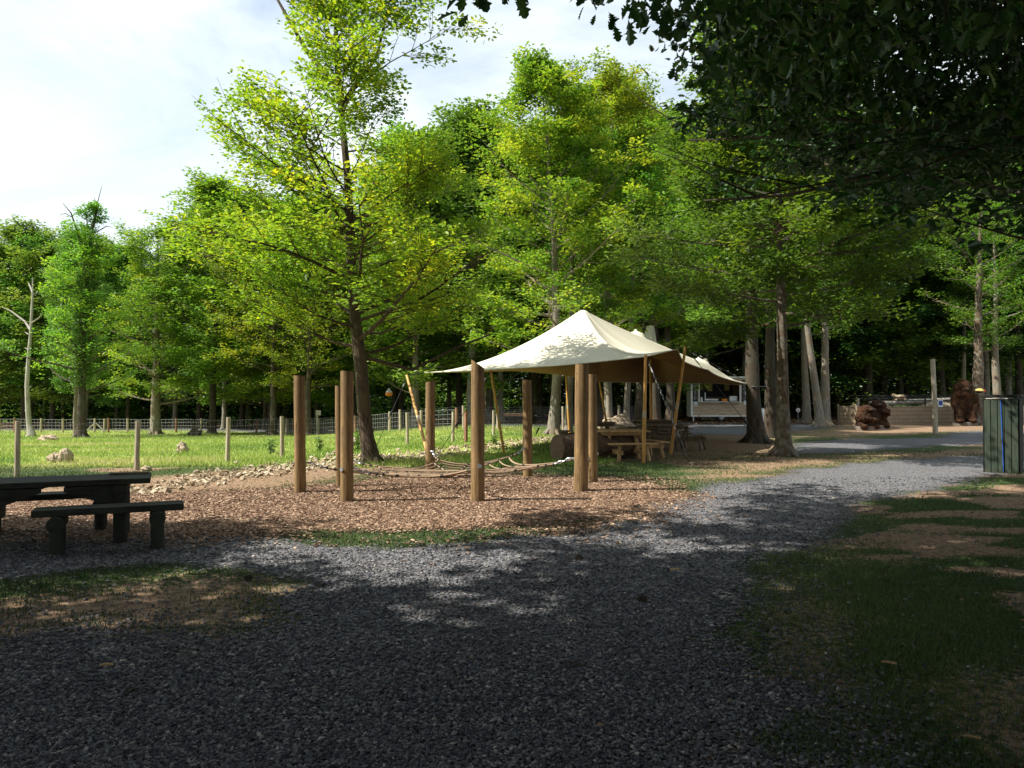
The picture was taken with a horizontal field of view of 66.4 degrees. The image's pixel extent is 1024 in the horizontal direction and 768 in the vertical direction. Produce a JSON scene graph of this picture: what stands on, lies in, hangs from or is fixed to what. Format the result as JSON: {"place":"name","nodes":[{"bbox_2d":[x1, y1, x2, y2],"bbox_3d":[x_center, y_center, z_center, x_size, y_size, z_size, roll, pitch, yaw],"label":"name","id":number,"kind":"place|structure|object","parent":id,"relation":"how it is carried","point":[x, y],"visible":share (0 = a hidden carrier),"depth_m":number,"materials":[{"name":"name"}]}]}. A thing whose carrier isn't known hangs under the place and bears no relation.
{"place":"outdoors","nodes":[
{"label":"outdoors","id":0,"kind":"place"},
{"bbox_2d":[0,422,1023,767],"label":"gravel path","id":1,"kind":"structure","parent":0,"point":[962,466],"depth_m":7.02,"materials":[{"name":"grey gravel"}]},
{"bbox_2d":[687,376,745,421],"bbox_3d":[14.611,1.040,53.865,4.913,3.072,2.460,0,-1,3],"label":"food trailer","id":2,"kind":"object","parent":1,"relation":"on","point":[710,402],"visible":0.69,"depth_m":53.04,"materials":[{"name":"white metal"}]},
{"bbox_2d":[981,395,1023,473],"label":"slatted bin store","id":3,"kind":"structure","parent":1,"relation":"on","point":[1003,443],"depth_m":16.53,"materials":[{"name":"green wood"}]},
{"bbox_2d":[0,407,1023,767],"bbox_3d":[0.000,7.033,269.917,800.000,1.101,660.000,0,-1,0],"label":"ground","id":4,"kind":"structure","parent":0,"point":[722,445],"depth_m":6.98,"materials":[{"name":"green plant"}]},
{"bbox_2d":[2,277,42,435],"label":"dead tree","id":5,"kind":"object","parent":4,"relation":"on","point":[30,430],"visible":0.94,"depth_m":47.95,"materials":[{"name":"grey wood"}]},
{"bbox_2d":[0,247,44,404],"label":"forest tree","id":6,"kind":"object","parent":4,"relation":"on","point":[13,399],"visible":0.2,"depth_m":70.15,"materials":[{"name":"green plant"}]},
{"bbox_2d":[0,214,75,427],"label":"forest tree","id":7,"kind":"object","parent":4,"relation":"on","point":[9,232],"visible":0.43,"depth_m":67.97,"materials":[{"name":"green plant"}]},
{"bbox_2d":[0,229,114,427],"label":"forest tree","id":8,"kind":"object","parent":4,"relation":"on","point":[27,313],"visible":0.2,"depth_m":67.63,"materials":[{"name":"green plant"}]},
{"bbox_2d":[0,186,148,437],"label":"oak tree","id":9,"kind":"object","parent":4,"relation":"on","point":[83,361],"visible":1,"depth_m":44.82,"materials":[{"name":"green plant"}]},
{"bbox_2d":[36,220,126,436],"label":"beech tree","id":10,"kind":"object","parent":4,"relation":"on","point":[54,379],"visible":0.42,"depth_m":49.57,"materials":[{"name":"green plant"}]},
{"bbox_2d":[12,232,151,427],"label":"forest tree","id":11,"kind":"object","parent":4,"relation":"on","point":[56,397],"visible":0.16,"depth_m":67.98,"materials":[{"name":"green plant"}]},
{"bbox_2d":[67,240,178,427],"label":"forest tree","id":12,"kind":"object","parent":4,"relation":"on","point":[141,390],"visible":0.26,"depth_m":68.46,"materials":[{"name":"green plant"}]},
{"bbox_2d":[86,218,230,434],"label":"oak tree","id":13,"kind":"object","parent":4,"relation":"on","point":[154,393],"visible":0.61,"depth_m":55.35,"materials":[{"name":"green plant"}]},
{"bbox_2d":[120,246,207,427],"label":"forest tree","id":14,"kind":"object","parent":4,"relation":"on","point":[174,398],"visible":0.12,"depth_m":69.58,"materials":[{"name":"green plant"}]},
{"bbox_2d":[140,222,219,427],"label":"forest tree","id":15,"kind":"object","parent":4,"relation":"on","point":[198,411],"visible":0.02,"depth_m":69.56,"materials":[{"name":"green plant"}]},
{"bbox_2d":[118,165,306,433],"bbox_3d":[-21.426,-5.811,56.319,12.742,19.119,14.183,0,-1,20],"label":"forest tree","id":16,"kind":"object","parent":4,"relation":"on","point":[202,195],"visible":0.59,"depth_m":54.55,"materials":[{"name":"green plant"}]},
{"bbox_2d":[163,216,265,428],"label":"forest tree","id":17,"kind":"object","parent":4,"relation":"on","point":[224,408],"visible":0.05,"depth_m":64.93,"materials":[{"name":"green plant"}]},
{"bbox_2d":[0,408,457,434],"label":"fence","id":18,"kind":"object","parent":4,"relation":"on","point":[286,427],"visible":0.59,"depth_m":58.12,"materials":[{"name":"metal"}]},
{"bbox_2d":[183,253,279,427],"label":"forest tree","id":19,"kind":"object","parent":4,"relation":"on","point":[241,422],"visible":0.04,"depth_m":70.02,"materials":[{"name":"green plant"}]},
{"bbox_2d":[196,185,300,428],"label":"forest tree","id":20,"kind":"object","parent":4,"relation":"on","point":[265,412],"depth_m":66.46,"materials":[{"name":"green plant"}]},
{"bbox_2d":[196,201,333,435],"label":"oak tree","id":21,"kind":"object","parent":4,"relation":"on","point":[273,389],"visible":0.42,"depth_m":51.79,"materials":[{"name":"green plant"}]},
{"bbox_2d":[10,410,519,476],"bbox_3d":[-4.413,1.575,25.195,1.492,1.400,23.743,-1,-1,29],"label":"paddock fence","id":22,"kind":"object","parent":4,"relation":"on","point":[17,446],"visible":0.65,"depth_m":18.92,"materials":[{"name":"metal"}]},
{"bbox_2d":[202,194,341,433],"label":"forest tree","id":23,"kind":"object","parent":4,"relation":"on","point":[256,374],"visible":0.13,"depth_m":55.99,"materials":[{"name":"green plant"}]},
{"bbox_2d":[294,375,305,492],"bbox_3d":[-3.568,0.940,13.157,0.209,2.177,0.191,0,-1,0],"label":"log post","id":24,"kind":"object","parent":4,"relation":"on","point":[299,442],"visible":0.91,"depth_m":13.09,"materials":[{"name":"brown wood"}]},
{"bbox_2d":[0,373,602,426],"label":"undergrowth","id":25,"kind":"object","parent":4,"relation":"on","point":[207,422],"visible":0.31,"depth_m":77.35,"materials":[{"name":"green plant"}]},
{"bbox_2d":[228,190,382,433],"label":"forest tree","id":26,"kind":"object","parent":4,"relation":"on","point":[317,394],"visible":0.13,"depth_m":56.28,"materials":[{"name":"green plant"}]},
{"bbox_2d":[0,422,615,467],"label":"meadow grass","id":27,"kind":"structure","parent":4,"relation":"on","point":[92,442],"depth_m":24.69,"materials":[{"name":"green plant"}]},
{"bbox_2d":[233,204,389,435],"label":"oak tree","id":28,"kind":"object","parent":4,"relation":"on","point":[310,360],"visible":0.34,"depth_m":49.73,"materials":[{"name":"green plant"}]},
{"bbox_2d":[335,386,340,485],"bbox_3d":[-3.094,1.039,14.044,0.170,2.022,0.146,0,-1,0],"label":"log post","id":29,"kind":"object","parent":4,"relation":"on","point":[337,411],"visible":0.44,"depth_m":13.98,"materials":[{"name":"brown wood"}]},
{"bbox_2d":[130,436,552,493],"bbox_3d":[-2.643,1.987,22.799,3.839,0.194,21.178,-1,-1,28],"label":"rubble","id":30,"kind":"object","parent":4,"relation":"on","point":[204,479],"visible":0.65,"depth_m":16.96,"materials":[{"name":"stone"}]},
{"bbox_2d":[147,0,541,464],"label":"oak tree","id":31,"kind":"object","parent":4,"relation":"on","point":[404,183],"visible":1,"depth_m":18.37,"materials":[{"name":"green plant"}]},
{"bbox_2d":[3,474,689,539],"bbox_3d":[-3.382,1.824,12.719,14.164,0.051,9.024,0,-1,0],"label":"woodchip bed","id":32,"kind":"object","parent":4,"relation":"on","point":[414,502],"visible":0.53,"depth_m":12.37,"materials":[{"name":"brown wood"}]},
{"bbox_2d":[0,472,183,555],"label":"picnic table","id":33,"kind":"object","parent":32,"relation":"on","point":[107,494],"visible":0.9,"depth_m":8.43,"materials":[{"name":"brown wood"}]},
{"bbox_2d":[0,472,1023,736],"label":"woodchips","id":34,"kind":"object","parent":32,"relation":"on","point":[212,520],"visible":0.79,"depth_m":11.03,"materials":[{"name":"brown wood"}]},
{"bbox_2d":[340,370,353,501],"bbox_3d":[-2.546,0.906,12.083,0.212,2.229,0.205,0,-1,0],"label":"log post","id":35,"kind":"object","parent":4,"relation":"on","point":[346,458],"visible":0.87,"depth_m":12.00,"materials":[{"name":"brown wood"}]},
{"bbox_2d":[285,201,428,416],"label":"forest tree","id":36,"kind":"object","parent":4,"relation":"on","point":[354,392],"visible":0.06,"depth_m":58.10,"materials":[{"name":"green plant"}]},
{"bbox_2d":[325,115,454,428],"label":"forest tree","id":37,"kind":"object","parent":4,"relation":"on","point":[400,401],"visible":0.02,"depth_m":57.71,"materials":[{"name":"green plant"}]},
{"bbox_2d":[330,200,456,427],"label":"forest tree","id":38,"kind":"object","parent":4,"relation":"on","point":[395,408],"visible":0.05,"depth_m":58.26,"materials":[{"name":"green plant"}]},
{"bbox_2d":[331,117,488,428],"bbox_3d":[-6.861,-7.023,50.772,11.222,20.098,11.386,1,-1,-34],"label":"forest tree","id":39,"kind":"object","parent":4,"relation":"on","point":[415,356],"visible":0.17,"depth_m":49.65,"materials":[{"name":"green plant"}]},
{"bbox_2d":[425,380,434,478],"bbox_3d":[-1.632,1.007,15.626,0.199,2.160,0.197,0,-1,0],"label":"log post","id":40,"kind":"object","parent":4,"relation":"on","point":[430,424],"visible":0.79,"depth_m":15.55,"materials":[{"name":"brown wood"}]},
{"bbox_2d":[395,126,489,420],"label":"forest tree","id":41,"kind":"object","parent":4,"relation":"on","point":[459,404],"depth_m":57.97,"materials":[{"name":"green plant"}]},
{"bbox_2d":[422,326,485,420],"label":"forest tree","id":42,"kind":"object","parent":4,"relation":"on","point":[449,398],"visible":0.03,"depth_m":64.96,"materials":[{"name":"green plant"}]},
{"bbox_2d":[369,93,558,422],"bbox_3d":[-2.319,-7.850,50.475,13.891,21.140,15.019,0,-1,0],"label":"forest tree","id":43,"kind":"object","parent":4,"relation":"on","point":[457,128],"visible":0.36,"depth_m":48.34,"materials":[{"name":"green plant"}]},
{"bbox_2d":[471,360,484,501],"bbox_3d":[-0.524,0.814,11.997,0.217,2.388,0.215,0,-1,0],"label":"log post","id":44,"kind":"object","parent":4,"relation":"on","point":[477,434],"visible":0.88,"depth_m":11.91,"materials":[{"name":"brown wood"}]},
{"bbox_2d":[408,119,547,419],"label":"forest tree","id":45,"kind":"object","parent":4,"relation":"on","point":[489,399],"visible":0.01,"depth_m":58.94,"materials":[{"name":"green plant"}]},
{"bbox_2d":[425,146,563,422],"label":"forest tree","id":46,"kind":"object","parent":4,"relation":"on","point":[480,348],"visible":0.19,"depth_m":50.03,"materials":[{"name":"green plant"}]},
{"bbox_2d":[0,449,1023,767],"bbox_3d":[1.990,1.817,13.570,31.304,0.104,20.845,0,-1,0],"label":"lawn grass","id":47,"kind":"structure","parent":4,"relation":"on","point":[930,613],"depth_m":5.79,"materials":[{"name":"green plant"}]},
{"bbox_2d":[0,287,1023,422],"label":"woods","id":48,"kind":"object","parent":4,"relation":"on","point":[511,407],"visible":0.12,"depth_m":85.15,"materials":[{"name":"green plant"}]},
{"bbox_2d":[399,405,634,430],"bbox_3d":[1.299,1.959,42.133,14.363,1.656,4.929,0,-1,-12],"label":"net fence","id":49,"kind":"object","parent":4,"relation":"on","point":[546,409],"visible":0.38,"depth_m":40.65,"materials":[{"name":"grey metal"}]},
{"bbox_2d":[484,114,561,418],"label":"forest tree","id":50,"kind":"object","parent":4,"relation":"on","point":[540,394],"depth_m":59.44,"materials":[{"name":"green plant"}]},
{"bbox_2d":[522,380,532,476],"bbox_3d":[0.318,1.006,15.997,0.216,2.194,0.196,0,-1,0],"label":"log post","id":51,"kind":"object","parent":4,"relation":"on","point":[527,416],"visible":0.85,"depth_m":15.92,"materials":[{"name":"brown wood"}]},
{"bbox_2d":[293,447,598,477],"bbox_3d":[-0.836,1.444,13.795,3.851,0.432,5.080,-1,-1,42],"label":"rope net","id":52,"kind":"object","parent":51,"relation":"attached to","point":[428,472],"visible":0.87,"depth_m":13.68,"materials":[{"name":"fabric"}]},
{"bbox_2d":[423,41,654,433],"bbox_3d":[1.177,-6.314,35.390,10.545,17.401,10.649,0,-1,0],"label":"oak tree","id":53,"kind":"object","parent":4,"relation":"on","point":[547,79],"visible":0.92,"depth_m":34.21,"materials":[{"name":"green plant"}]},
{"bbox_2d":[473,143,612,421],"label":"forest tree","id":54,"kind":"object","parent":4,"relation":"on","point":[526,213],"visible":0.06,"depth_m":49.88,"materials":[{"name":"green plant"}]},
{"bbox_2d":[377,310,769,466],"bbox_3d":[4.281,-0.229,27.373,10.042,4.981,20.056,-1,-1,27],"label":"stretch tent","id":55,"kind":"object","parent":4,"relation":"on","point":[605,351],"visible":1,"depth_m":24.48,"materials":[{"name":"beige fabric"}]},
{"bbox_2d":[501,125,647,432],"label":"beech tree","id":56,"kind":"object","parent":4,"relation":"on","point":[576,156],"visible":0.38,"depth_m":35.95,"materials":[{"name":"green plant"}]},
{"bbox_2d":[574,364,588,492],"bbox_3d":[1.183,0.849,13.366,0.260,2.391,0.243,0,-1,0],"label":"log post","id":57,"kind":"object","parent":4,"relation":"on","point":[581,427],"visible":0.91,"depth_m":13.27,"materials":[{"name":"brown wood"}]},
{"bbox_2d":[511,122,663,421],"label":"forest tree","id":58,"kind":"object","parent":4,"relation":"on","point":[599,410],"visible":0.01,"depth_m":50.82,"materials":[{"name":"green plant"}]},
{"bbox_2d":[588,374,597,481],"bbox_3d":[1.533,0.948,14.927,0.212,2.272,0.197,0,-1,0],"label":"log post","id":59,"kind":"object","parent":4,"relation":"on","point":[593,458],"visible":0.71,"depth_m":14.85,"materials":[{"name":"brown wood"}]},
{"bbox_2d":[550,433,640,460],"bbox_3d":[2.225,1.641,20.564,2.507,0.699,0.693,1,-1,-30],"label":"fallen log","id":60,"kind":"object","parent":4,"relation":"on","point":[561,446],"visible":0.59,"depth_m":20.26,"materials":[{"name":"brown wood"}]},
{"bbox_2d":[538,129,665,417],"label":"beech tree","id":61,"kind":"object","parent":4,"relation":"on","point":[608,402],"visible":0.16,"depth_m":38.76,"materials":[{"name":"green plant"}]},
{"bbox_2d":[520,45,706,418],"bbox_3d":[4.480,-7.009,39.908,10.190,18.976,8.684,1,-1,-41],"label":"oak tree","id":62,"kind":"object","parent":4,"relation":"on","point":[626,98],"visible":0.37,"depth_m":38.94,"materials":[{"name":"green plant"}]},
{"bbox_2d":[598,414,635,428],"bbox_3d":[5.125,1.895,38.466,1.920,0.864,1.103,0,-1,0],"label":"root mound","id":63,"kind":"object","parent":4,"relation":"on","point":[622,420],"visible":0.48,"depth_m":38.15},
{"bbox_2d":[536,100,699,419],"bbox_3d":[8.991,-8.989,57.392,14.670,23.612,15.713,0,-1,-20],"label":"forest tree","id":64,"kind":"object","parent":4,"relation":"on","point":[673,338],"visible":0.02,"depth_m":57.18,"materials":[{"name":"green plant"}]},
{"bbox_2d":[415,417,837,427],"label":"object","id":65,"kind":"object","parent":4,"relation":"on","point":[732,420],"visible":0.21,"depth_m":53.13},
{"bbox_2d":[570,129,695,418],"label":"beech tree","id":66,"kind":"object","parent":4,"relation":"on","point":[626,410],"visible":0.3,"depth_m":39.19,"materials":[{"name":"green plant"}]},
{"bbox_2d":[597,429,669,460],"bbox_3d":[2.839,1.618,21.074,2.491,0.772,2.491,0,-1,-14],"label":"picnic table","id":67,"kind":"object","parent":4,"relation":"on","point":[636,433],"visible":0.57,"depth_m":20.58,"materials":[{"name":"brown wood"}]},
{"bbox_2d":[587,141,694,428],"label":"beech tree","id":68,"kind":"object","parent":4,"relation":"on","point":[638,412],"visible":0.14,"depth_m":41.83,"materials":[{"name":"green plant"}]},
{"bbox_2d":[616,420,693,436],"bbox_3d":[5.418,1.761,29.773,2.591,0.772,2.591,0,-1,-10],"label":"picnic table","id":69,"kind":"object","parent":4,"relation":"on","point":[640,422],"visible":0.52,"depth_m":29.31,"materials":[{"name":"brown wood"}]},
{"bbox_2d":[615,167,701,419],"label":"beech tree","id":70,"kind":"object","parent":4,"relation":"on","point":[656,410],"visible":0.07,"depth_m":45.81,"materials":[{"name":"green plant"}]},
{"bbox_2d":[613,141,719,419],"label":"forest tree","id":71,"kind":"object","parent":4,"relation":"on","point":[677,332],"visible":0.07,"depth_m":48.15,"materials":[{"name":"green plant"}]},
{"bbox_2d":[640,424,708,451],"bbox_3d":[4.791,1.647,24.374,2.491,0.772,2.491,0,-1,22],"label":"picnic table","id":72,"kind":"object","parent":4,"relation":"on","point":[699,438],"visible":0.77,"depth_m":23.98,"materials":[{"name":"brown wood"}]},
{"bbox_2d":[628,171,722,423],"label":"beech tree","id":73,"kind":"object","parent":4,"relation":"on","point":[670,398],"visible":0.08,"depth_m":46.84,"materials":[{"name":"green plant"}]},
{"bbox_2d":[642,102,734,416],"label":"forest tree","id":74,"kind":"object","parent":4,"relation":"on","point":[717,349],"visible":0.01,"depth_m":65.27,"materials":[{"name":"green plant"}]},
{"bbox_2d":[419,0,1023,167],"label":"overhanging oak","id":75,"kind":"object","parent":4,"relation":"on","point":[783,19],"visible":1,"depth_m":6.70,"materials":[{"name":"green plant"}]},
{"bbox_2d":[659,155,793,419],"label":"forest tree","id":76,"kind":"object","parent":4,"relation":"on","point":[763,333],"visible":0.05,"depth_m":58.22,"materials":[{"name":"green plant"}]},
{"bbox_2d":[635,7,874,443],"bbox_3d":[8.644,-5.812,28.269,8.300,16.159,8.929,0,-1,0],"label":"oak tree","id":77,"kind":"object","parent":4,"relation":"on","point":[754,418],"visible":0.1,"depth_m":27.86,"materials":[{"name":"green plant"}]},
{"bbox_2d":[662,97,890,437],"bbox_3d":[10.433,-5.565,31.326,8.936,15.738,9.762,0,-1,0],"label":"oak tree","id":78,"kind":"object","parent":4,"relation":"on","point":[770,407],"visible":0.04,"depth_m":31.22,"materials":[{"name":"green plant"}]},
{"bbox_2d":[599,1,983,456],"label":"oak tree","id":79,"kind":"object","parent":4,"relation":"on","point":[795,218],"visible":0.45,"depth_m":21.32,"materials":[{"name":"green plant"}]},
{"bbox_2d":[573,309,1023,413],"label":"undergrowth","id":80,"kind":"object","parent":4,"relation":"on","point":[840,402],"visible":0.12,"depth_m":59.65,"materials":[{"name":"green plant"}]},
{"bbox_2d":[744,185,858,426],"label":"beech tree","id":81,"kind":"object","parent":4,"relation":"on","point":[819,418],"visible":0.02,"depth_m":44.79,"materials":[{"name":"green plant"}]},
{"bbox_2d":[762,221,861,422],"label":"beech tree","id":82,"kind":"object","parent":4,"relation":"on","point":[806,417],"visible":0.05,"depth_m":50.77,"materials":[{"name":"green plant"}]},
{"bbox_2d":[615,0,1023,256],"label":"overhanging oak","id":83,"kind":"object","parent":4,"relation":"on","point":[921,166],"visible":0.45,"depth_m":10.38,"materials":[{"name":"green plant"}]},
{"bbox_2d":[760,217,907,419],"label":"forest tree","id":84,"kind":"object","parent":4,"relation":"on","point":[842,384],"visible":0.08,"depth_m":56.86,"materials":[{"name":"green plant"}]},
{"bbox_2d":[791,210,877,424],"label":"beech tree","id":85,"kind":"object","parent":4,"relation":"on","point":[825,389],"visible":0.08,"depth_m":46.89,"materials":[{"name":"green plant"}]},
{"bbox_2d":[758,282,913,415],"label":"forest tree","id":86,"kind":"object","parent":4,"relation":"on","point":[798,358],"visible":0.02,"depth_m":68.34,"materials":[{"name":"green plant"}]},
{"bbox_2d":[854,405,879,430],"bbox_3d":[17.718,1.729,39.148,1.130,1.371,1.154,0,-1,-12],"label":"carved animal","id":87,"kind":"object","parent":4,"relation":"on","point":[866,417],"visible":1,"depth_m":38.81},
{"bbox_2d":[810,104,939,416],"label":"forest tree","id":88,"kind":"object","parent":4,"relation":"on","point":[835,413],"depth_m":66.22,"materials":[{"name":"green plant"}]},
{"bbox_2d":[787,165,971,388],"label":"forest tree","id":89,"kind":"object","parent":4,"relation":"on","point":[899,347],"visible":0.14,"depth_m":55.64,"materials":[{"name":"green plant"}]},
{"bbox_2d":[869,399,890,428],"bbox_3d":[19.057,1.623,40.728,1.167,1.645,1.148,0,-1,14],"label":"carved animal","id":90,"kind":"object","parent":4,"relation":"on","point":[882,411],"visible":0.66,"depth_m":40.35},
{"bbox_2d":[797,119,968,404],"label":"forest tree","id":91,"kind":"object","parent":4,"relation":"on","point":[869,374],"visible":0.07,"depth_m":54.79,"materials":[{"name":"green plant"}]},
{"bbox_2d":[847,172,1001,394],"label":"forest tree","id":92,"kind":"object","parent":4,"relation":"on","point":[901,387],"visible":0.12,"depth_m":58.24,"materials":[{"name":"green plant"}]},
{"bbox_2d":[837,404,1023,424],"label":"reed fence","id":93,"kind":"object","parent":4,"relation":"on","point":[911,415],"visible":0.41,"depth_m":47.30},
{"bbox_2d":[930,359,942,433],"bbox_3d":[19.075,0.706,35.173,0.479,3.666,0.254,0,-1,0],"label":"wooden pole","id":94,"kind":"object","parent":4,"relation":"on","point":[934,399],"visible":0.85,"depth_m":35.11,"materials":[{"name":"grey wood"}]},
{"bbox_2d":[851,395,1023,405],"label":"pen railing","id":95,"kind":"object","parent":4,"relation":"on","point":[924,398],"visible":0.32,"depth_m":50.60,"materials":[{"name":"brown wood"}]},
{"bbox_2d":[872,132,1023,396],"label":"forest tree","id":96,"kind":"object","parent":4,"relation":"on","point":[940,375],"visible":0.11,"depth_m":56.16,"materials":[{"name":"green plant"}]},
{"bbox_2d":[903,108,1023,383],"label":"forest tree","id":97,"kind":"object","parent":4,"relation":"on","point":[971,367],"visible":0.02,"depth_m":66.94,"materials":[{"name":"green plant"}]},
{"bbox_2d":[950,379,979,425],"bbox_3d":[26.376,1.131,45.676,1.563,2.797,1.372,0,-1,8],"label":"carved animal","id":98,"kind":"object","parent":4,"relation":"on","point":[964,403],"visible":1,"depth_m":45.34},
{"bbox_2d":[910,163,1023,394],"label":"forest tree","id":99,"kind":"object","parent":4,"relation":"on","point":[986,373],"visible":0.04,"depth_m":58.35,"materials":[{"name":"green plant"}]},
{"bbox_2d":[911,214,1023,379],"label":"beech tree","id":100,"kind":"object","parent":4,"relation":"on","point":[963,371],"visible":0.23,"depth_m":55.69,"materials":[{"name":"green plant"}]},
{"bbox_2d":[914,165,1023,424],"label":"beech tree","id":101,"kind":"object","parent":4,"relation":"on","point":[978,364],"visible":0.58,"depth_m":46.38,"materials":[{"name":"green plant"}]},
{"bbox_2d":[935,147,1023,405],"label":"forest tree","id":102,"kind":"object","parent":4,"relation":"on","point":[1018,380],"visible":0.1,"depth_m":59.70,"materials":[{"name":"green plant"}]},
{"bbox_2d":[936,195,1023,398],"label":"beech tree","id":103,"kind":"object","parent":4,"relation":"on","point":[996,385],"visible":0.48,"depth_m":51.83,"materials":[{"name":"green plant"}]},
{"bbox_2d":[953,258,1023,394],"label":"forest tree","id":104,"kind":"object","parent":4,"relation":"on","point":[1009,390],"depth_m":71.08,"materials":[{"name":"green plant"}]},
{"bbox_2d":[0,0,1023,401],"label":"sky","id":105,"kind":"structure","parent":0,"point":[94,94],"materials":[{"name":"white"}]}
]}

